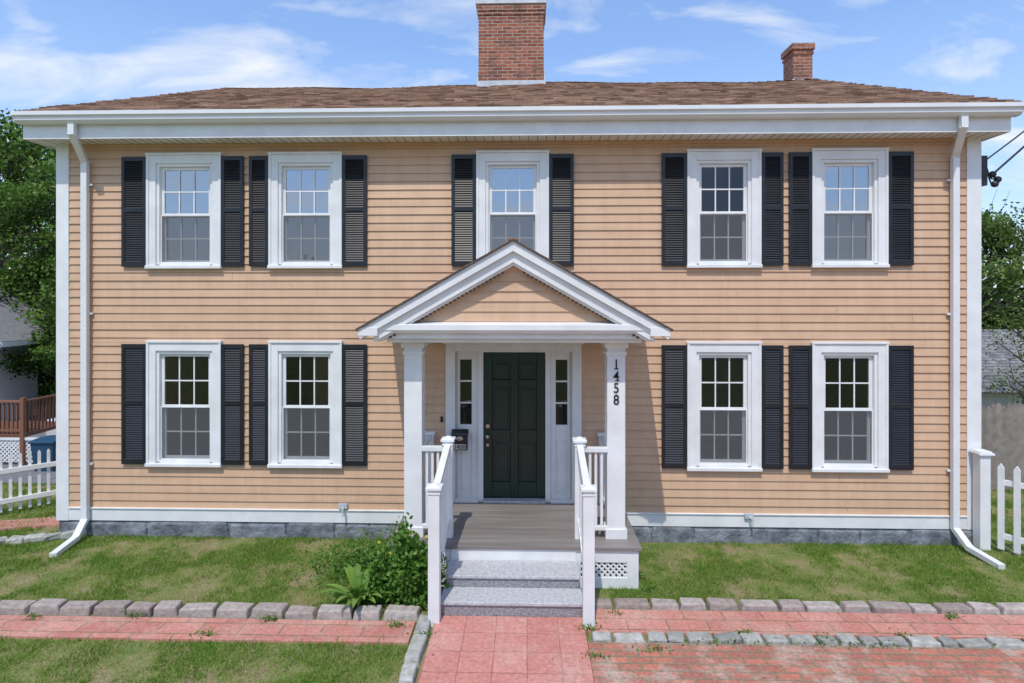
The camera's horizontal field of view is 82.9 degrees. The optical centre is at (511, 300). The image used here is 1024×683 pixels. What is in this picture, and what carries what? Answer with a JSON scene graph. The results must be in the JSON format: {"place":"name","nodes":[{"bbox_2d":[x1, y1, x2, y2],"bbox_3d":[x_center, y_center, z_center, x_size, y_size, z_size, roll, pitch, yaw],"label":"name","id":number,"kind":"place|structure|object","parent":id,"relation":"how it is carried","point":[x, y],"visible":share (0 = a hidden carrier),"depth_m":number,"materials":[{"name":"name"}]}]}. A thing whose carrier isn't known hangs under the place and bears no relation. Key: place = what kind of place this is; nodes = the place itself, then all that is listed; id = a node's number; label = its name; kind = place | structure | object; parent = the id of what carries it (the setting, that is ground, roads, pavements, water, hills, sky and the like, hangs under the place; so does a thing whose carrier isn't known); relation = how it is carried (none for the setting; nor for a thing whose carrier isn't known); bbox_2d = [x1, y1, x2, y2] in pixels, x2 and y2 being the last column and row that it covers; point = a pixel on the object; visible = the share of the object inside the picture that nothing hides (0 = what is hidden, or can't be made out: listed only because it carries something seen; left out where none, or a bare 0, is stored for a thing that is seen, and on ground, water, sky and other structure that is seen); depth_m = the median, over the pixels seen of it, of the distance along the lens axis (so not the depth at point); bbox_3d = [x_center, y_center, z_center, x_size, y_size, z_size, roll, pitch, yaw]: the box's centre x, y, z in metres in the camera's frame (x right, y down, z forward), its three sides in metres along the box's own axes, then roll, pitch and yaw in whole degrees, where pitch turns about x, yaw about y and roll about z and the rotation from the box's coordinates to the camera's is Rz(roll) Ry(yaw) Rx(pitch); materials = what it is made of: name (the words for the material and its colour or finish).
{"place":"outdoors","nodes":[
{"label":"outdoors","id":0,"kind":"place"},
{"bbox_2d":[0,392,55,483],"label":"driveway","id":1,"kind":"structure","parent":0,"point":[5,477],"depth_m":12.83,"materials":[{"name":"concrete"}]},
{"bbox_2d":[28,435,55,471],"bbox_3d":[-12.139,4.112,15.344,0.680,1.007,0.820,0,0,2],"label":"recycling bin","id":2,"kind":"object","parent":1,"relation":"on","point":[43,444],"visible":0.48,"depth_m":15.00,"materials":[{"name":"blue plastic"}]},
{"bbox_2d":[46,418,55,435],"bbox_3d":[-13.509,4.150,20.373,4.510,1.460,1.860,0,0,2],"label":"parked car","id":3,"kind":"object","parent":1,"relation":"on","point":[51,432],"visible":0.04,"depth_m":19.54,"materials":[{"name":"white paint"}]},
{"bbox_2d":[0,517,58,530],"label":"side path","id":4,"kind":"structure","parent":0,"point":[51,522],"depth_m":8.49,"materials":[{"name":"red brick"}]},
{"bbox_2d":[0,305,1023,682],"bbox_3d":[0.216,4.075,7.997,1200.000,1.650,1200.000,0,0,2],"label":"ground","id":5,"kind":"structure","parent":0,"point":[168,591],"depth_m":6.63,"materials":[{"name":"green plant"}]},
{"bbox_2d":[0,345,37,420],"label":"house walls","id":6,"kind":"structure","parent":5,"relation":"on","point":[22,386],"depth_m":23.79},
{"bbox_2d":[0,340,39,347],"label":"house rake trim","id":7,"kind":"structure","parent":6,"relation":"attached to","point":[8,344],"depth_m":21.92,"materials":[{"name":"white wood"}]},
{"bbox_2d":[0,290,51,342],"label":"house roof","id":8,"kind":"structure","parent":6,"relation":"on","point":[12,329],"depth_m":23.30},
{"bbox_2d":[0,108,55,315],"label":"maple tree","id":9,"kind":"object","parent":5,"relation":"on","point":[13,157],"visible":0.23,"depth_m":30.50,"materials":[{"name":"green plant"}]},
{"bbox_2d":[0,148,55,402],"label":"maple tree","id":10,"kind":"object","parent":5,"relation":"on","point":[23,210],"visible":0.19,"depth_m":25.77,"materials":[{"name":"green plant"}]},
{"bbox_2d":[0,210,55,411],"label":"maple tree","id":11,"kind":"object","parent":5,"relation":"on","point":[46,338],"visible":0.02,"depth_m":22.98,"materials":[{"name":"green plant"}]},
{"bbox_2d":[0,394,55,464],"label":"wooden deck","id":12,"kind":"structure","parent":5,"relation":"on","point":[21,430],"depth_m":17.05,"materials":[{"name":"brown wood"}]},
{"bbox_2d":[0,449,55,512],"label":"white picket fence","id":13,"kind":"object","parent":5,"relation":"on","point":[30,496],"visible":0.34,"depth_m":9.08,"materials":[{"name":"paint"}]},
{"bbox_2d":[29,315,55,392],"bbox_3d":[-16.389,1.550,22.895,4.302,6.726,4.081,0,0,2],"label":"dogwood tree","id":14,"kind":"object","parent":5,"relation":"on","point":[45,353],"visible":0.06,"depth_m":21.71,"materials":[{"name":"green plant"}]},
{"bbox_2d":[282,523,394,603],"bbox_3d":[-2.094,3.077,6.999,1.379,0.444,1.942,0,0,2],"label":"ground cover plant","id":15,"kind":"object","parent":5,"relation":"on","point":[361,558],"visible":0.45,"depth_m":7.09,"materials":[{"name":"green plant"}]},
{"bbox_2d":[318,563,393,606],"bbox_3d":[-1.699,3.074,6.202,0.725,0.352,0.924,0,0,-45],"label":"hosta plant","id":16,"kind":"object","parent":5,"relation":"on","point":[354,594],"visible":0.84,"depth_m":6.17,"materials":[{"name":"green plant"}]},
{"bbox_2d":[356,512,449,610],"bbox_3d":[-1.155,2.789,6.243,0.951,0.943,0.673,0,0,23],"label":"flowering plant","id":17,"kind":"object","parent":5,"relation":"on","point":[401,570],"visible":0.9,"depth_m":6.11,"materials":[{"name":"green plant"}]},
{"bbox_2d":[417,615,593,682],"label":"front walk","id":18,"kind":"structure","parent":5,"relation":"on","point":[529,651],"depth_m":5.30,"materials":[{"name":"red brick"}]},
{"bbox_2d":[22,572,996,658],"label":"weeds","id":19,"kind":"object","parent":5,"relation":"on","point":[32,615],"visible":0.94,"depth_m":5.60,"materials":[{"name":"green plant"}]},
{"bbox_2d":[441,578,581,616],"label":"granite steps","id":20,"kind":"structure","parent":5,"relation":"on","point":[523,611],"depth_m":5.92,"materials":[{"name":"grey stone"}]},
{"bbox_2d":[441,560,581,606],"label":"step treads","id":21,"kind":"object","parent":20,"relation":"on","point":[503,596],"visible":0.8,"depth_m":6.17,"materials":[{"name":"stone"}]},
{"bbox_2d":[0,597,1023,620],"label":"edging stones","id":22,"kind":"object","parent":5,"relation":"on","point":[162,608],"visible":0.77,"depth_m":6.00,"materials":[{"name":"grey stone"}]},
{"bbox_2d":[0,530,1023,682],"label":"granite cobbles","id":23,"kind":"object","parent":5,"relation":"on","point":[414,653],"visible":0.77,"depth_m":5.48,"materials":[{"name":"grey stone"}]},
{"bbox_2d":[358,241,670,588],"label":"porch posts and pediment","id":24,"kind":"object","parent":5,"relation":"on","point":[417,338],"visible":0.77,"depth_m":6.54,"materials":[{"name":"white wood"}]},
{"bbox_2d":[416,266,607,321],"bbox_3d":[0.036,-0.138,7.252,2.900,0.873,1.440,0,0,2],"label":"tympanum siding","id":25,"kind":"object","parent":24,"relation":"on","point":[513,294],"visible":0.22,"depth_m":6.54,"materials":[{"name":"paint"}]},
{"bbox_2d":[355,238,671,328],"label":"porch roof shingles","id":26,"kind":"object","parent":24,"relation":"on","point":[509,239],"visible":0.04,"depth_m":6.34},
{"bbox_2d":[389,272,638,338],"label":"rake soffit vents","id":27,"kind":"object","parent":24,"relation":"attached to","point":[491,280],"visible":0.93,"depth_m":6.46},
{"bbox_2d":[355,239,672,330],"bbox_3d":[0.034,-0.168,7.156,3.480,1.012,1.632,0,0,2],"label":"porch roof edge","id":28,"kind":"object","parent":24,"relation":"attached to","point":[480,258],"visible":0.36,"depth_m":6.34,"materials":[{"name":"white wood"}]},
{"bbox_2d":[387,502,641,550],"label":"porch floor","id":29,"kind":"structure","parent":24,"relation":"attached to","point":[497,526],"depth_m":7.03,"materials":[{"name":"grey wood"}]},
{"bbox_2d":[421,436,607,629],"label":"porch railings","id":30,"kind":"object","parent":29,"relation":"on","point":[439,504],"visible":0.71,"depth_m":6.05,"materials":[{"name":"white wood"}]},
{"bbox_2d":[483,498,545,503],"bbox_3d":[0.031,2.759,7.987,0.856,0.033,0.150,0,0,2],"label":"door threshold","id":31,"kind":"object","parent":29,"relation":"on","point":[517,500],"depth_m":7.95,"materials":[{"name":"grey metal"}]},
{"bbox_2d":[613,395,618,404],"bbox_3d":[1.213,1.155,6.744,0.064,0.117,0.008,0,0,2],"label":"house number digit","id":32,"kind":"object","parent":24,"relation":"attached to","point":[616,399],"visible":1,"depth_m":6.74,"materials":[{"name":"black metal"}]},
{"bbox_2d":[6,238,1023,325],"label":"distant trees","id":33,"kind":"object","parent":5,"relation":"on","point":[1006,290],"depth_m":42.01,"materials":[{"name":"green plant"}]},
{"bbox_2d":[59,520,972,540],"bbox_3d":[0.085,4.192,12.746,12.680,2.215,9.512,0,0,2],"label":"fieldstone foundation","id":34,"kind":"object","parent":5,"relation":"on","point":[765,529],"visible":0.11,"depth_m":7.93,"materials":[{"name":"grey stone"}]},
{"bbox_2d":[23,117,1010,529],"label":"corner boards and fascia","id":35,"kind":"object","parent":34,"relation":"on","point":[51,135],"visible":0.69,"depth_m":7.80,"materials":[{"name":"white paint"}]},
{"bbox_2d":[68,138,967,147],"bbox_3d":[-0.049,-2.162,7.982,12.348,0.044,0.045,0,0,2],"label":"frieze board","id":36,"kind":"object","parent":35,"relation":"attached to","point":[522,142],"visible":0.97,"depth_m":7.96,"materials":[{"name":"paint"}]},
{"bbox_2d":[45,132,990,144],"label":"soffit vents","id":37,"kind":"object","parent":35,"relation":"attached to","point":[519,137],"visible":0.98,"depth_m":7.82,"materials":[{"name":"metal"}]},
{"bbox_2d":[338,503,753,526],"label":"outdoor faucets","id":38,"kind":"object","parent":35,"relation":"attached to","point":[342,506],"visible":1,"depth_m":7.87,"materials":[{"name":"metal"}]},
{"bbox_2d":[981,131,1023,186],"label":"service wires","id":39,"kind":"object","parent":35,"relation":"attached to","point":[986,174],"visible":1,"depth_m":7.81,"materials":[{"name":"metal"}]},
{"bbox_2d":[69,142,966,515],"bbox_3d":[0.083,0.357,12.689,12.712,5.115,9.428,0,0,2],"label":"clapboard siding","id":40,"kind":"object","parent":34,"relation":"on","point":[617,220],"visible":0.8,"depth_m":7.96,"materials":[{"name":"paint"}]},
{"bbox_2d":[121,151,913,469],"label":"louvered shutters","id":41,"kind":"object","parent":40,"relation":"attached to","point":[561,253],"visible":1,"depth_m":7.93,"materials":[{"name":"black paint"}]},
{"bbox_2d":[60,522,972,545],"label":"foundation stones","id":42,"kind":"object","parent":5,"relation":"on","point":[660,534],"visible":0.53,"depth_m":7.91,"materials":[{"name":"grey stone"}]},
{"bbox_2d":[11,102,1023,569],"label":"gutter and downspouts","id":43,"kind":"object","parent":5,"relation":"on","point":[961,112],"visible":0.99,"depth_m":7.60,"materials":[{"name":"white metal"}]},
{"bbox_2d":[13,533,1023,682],"bbox_3d":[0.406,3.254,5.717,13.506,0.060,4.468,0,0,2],"label":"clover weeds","id":44,"kind":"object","parent":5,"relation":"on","point":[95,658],"visible":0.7,"depth_m":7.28,"materials":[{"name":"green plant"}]},
{"bbox_2d":[166,167,875,498],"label":"interior walls","id":45,"kind":"structure","parent":5,"relation":"on","point":[526,230],"depth_m":11.31,"materials":[{"name":"grey paint"}]},
{"bbox_2d":[287,205,312,436],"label":"interior doorways","id":46,"kind":"object","parent":45,"relation":"in","point":[293,363],"visible":0.11,"depth_m":11.90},
{"bbox_2d":[287,199,317,436],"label":"interior door casings","id":47,"kind":"object","parent":45,"relation":"attached to","point":[297,201],"visible":0.06,"depth_m":11.87,"materials":[{"name":"white wood"}]},
{"bbox_2d":[443,343,583,503],"bbox_3d":[0.022,1.660,8.012,1.930,2.240,0.180,0,0,2],"label":"door surround","id":48,"kind":"object","parent":45,"relation":"attached to","point":[471,469],"visible":0.93,"depth_m":8.00,"materials":[{"name":"white wood"}]},
{"bbox_2d":[451,429,468,449],"bbox_3d":[-0.711,1.904,7.917,0.230,0.272,0.106,0,0,2],"label":"mailbox","id":49,"kind":"object","parent":48,"relation":"attached to","point":[462,433],"visible":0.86,"depth_m":7.88,"materials":[{"name":"metal"}]},
{"bbox_2d":[454,444,465,448],"bbox_3d":[-0.712,1.990,7.879,0.170,0.070,0.005,0,0,2],"label":"mailbox plate","id":50,"kind":"object","parent":49,"relation":"attached to","point":[459,446],"visible":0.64,"depth_m":7.88,"materials":[{"name":"silver metal"}]},
{"bbox_2d":[484,352,544,497],"bbox_3d":[0.033,1.728,8.057,0.856,2.025,0.050,0,0,2],"label":"green panel door","id":51,"kind":"structure","parent":48,"relation":"attached to","point":[514,419],"depth_m":8.04,"materials":[{"name":"paint"}]},
{"bbox_2d":[485,424,489,446],"bbox_3d":[-0.337,1.866,7.997,0.064,0.312,0.090,0,0,2],"label":"door hardware","id":52,"kind":"object","parent":51,"relation":"attached to","point":[487,436],"depth_m":8.01,"materials":[{"name":"silver metal"}]},
{"bbox_2d":[145,148,889,468],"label":"window frames","id":53,"kind":"structure","parent":45,"relation":"attached to","point":[875,161],"depth_m":7.96,"materials":[{"name":"white wood"}]},
{"bbox_2d":[165,166,868,459],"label":"window muntins","id":54,"kind":"object","parent":53,"relation":"attached to","point":[506,238],"depth_m":8.03,"materials":[{"name":"white wood"}]},
{"bbox_2d":[144,264,889,472],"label":"window sills","id":55,"kind":"structure","parent":53,"relation":"attached to","point":[733,469],"depth_m":7.88,"materials":[{"name":"white wood"}]},
{"bbox_2d":[173,437,863,459],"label":"interior floor","id":56,"kind":"structure","parent":45,"relation":"in","point":[322,448],"depth_m":10.89,"materials":[{"name":"brown wood"}]},
{"bbox_3d":[0.071,-3.530,12.783,12.990,2.180,10.440,0,0,2],"label":"roof deck and gables","id":57,"kind":"object","parent":45,"relation":"on","visible":0},
{"bbox_2d":[477,3,544,80],"bbox_3d":[-0.009,-5.000,12.805,1.460,2.600,0.970,0,0,2],"label":"brick chimney","id":58,"kind":"object","parent":57,"relation":"on","point":[510,42],"visible":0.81,"depth_m":12.35,"materials":[{"name":"red brick"}]},
{"bbox_2d":[14,78,1022,110],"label":"roof shingles","id":59,"kind":"object","parent":57,"relation":"on","point":[795,91],"visible":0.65,"depth_m":9.07,"materials":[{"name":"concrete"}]},
{"bbox_2d":[475,0,794,86],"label":"chimney flashing","id":60,"kind":"object","parent":57,"relation":"on","point":[491,83],"visible":0.34,"depth_m":12.31,"materials":[{"name":"grey metal"}]},
{"bbox_2d":[781,43,814,80],"bbox_3d":[6.394,-4.670,12.982,0.500,1.940,0.580,0,0,2],"label":"chimney","id":61,"kind":"object","parent":57,"relation":"on","point":[796,58],"visible":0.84,"depth_m":12.73,"materials":[{"name":"brick"}]},
{"bbox_2d":[24,300,1020,394],"bbox_3d":[0.778,2.494,28.501,68.416,5.092,10.443,0,0,4],"label":"shrub thicket","id":62,"kind":"object","parent":5,"relation":"on","point":[987,301],"visible":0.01,"depth_m":25.69,"materials":[{"name":"green plant"}]},
{"bbox_2d":[969,449,1023,553],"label":"white picket fence","id":63,"kind":"object","parent":5,"relation":"on","point":[981,499],"visible":0.94,"depth_m":7.62,"materials":[{"name":"paint"}]},
{"bbox_2d":[981,403,1023,490],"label":"stockade fence","id":64,"kind":"object","parent":5,"relation":"on","point":[1002,434],"visible":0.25,"depth_m":10.25,"materials":[{"name":"grey wood"}]},
{"bbox_2d":[981,329,1023,407],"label":"garage","id":65,"kind":"structure","parent":5,"relation":"on","point":[988,398],"depth_m":15.87,"materials":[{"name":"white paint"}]},
{"bbox_2d":[981,302,1023,403],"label":"young elm tree","id":66,"kind":"object","parent":5,"relation":"on","point":[1017,334],"visible":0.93,"depth_m":13.64,"materials":[{"name":"green plant"}]},
{"bbox_2d":[981,182,1023,328],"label":"oak tree","id":67,"kind":"object","parent":5,"relation":"on","point":[996,235],"visible":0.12,"depth_m":22.79,"materials":[{"name":"green plant"}]},
{"bbox_2d":[1004,223,1023,318],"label":"oak tree","id":68,"kind":"object","parent":5,"relation":"on","point":[1015,291],"visible":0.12,"depth_m":24.99,"materials":[{"name":"green plant"}]},
{"bbox_2d":[0,609,1023,644],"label":"paver path","id":69,"kind":"structure","parent":0,"point":[786,624],"depth_m":5.73,"materials":[{"name":"red brick"}]},
{"bbox_2d":[0,479,1023,559],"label":"side grass","id":70,"kind":"structure","parent":0,"point":[53,513],"depth_m":8.97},
{"bbox_2d":[0,0,1023,299],"label":"sky","id":71,"kind":"structure","parent":0,"point":[53,52],"materials":[{"name":"blue"}]},
{"bbox_2d":[587,642,1023,682],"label":"brick patio","id":72,"kind":"structure","parent":0,"point":[710,663],"depth_m":5.14,"materials":[{"name":"red brick"}]}
]}

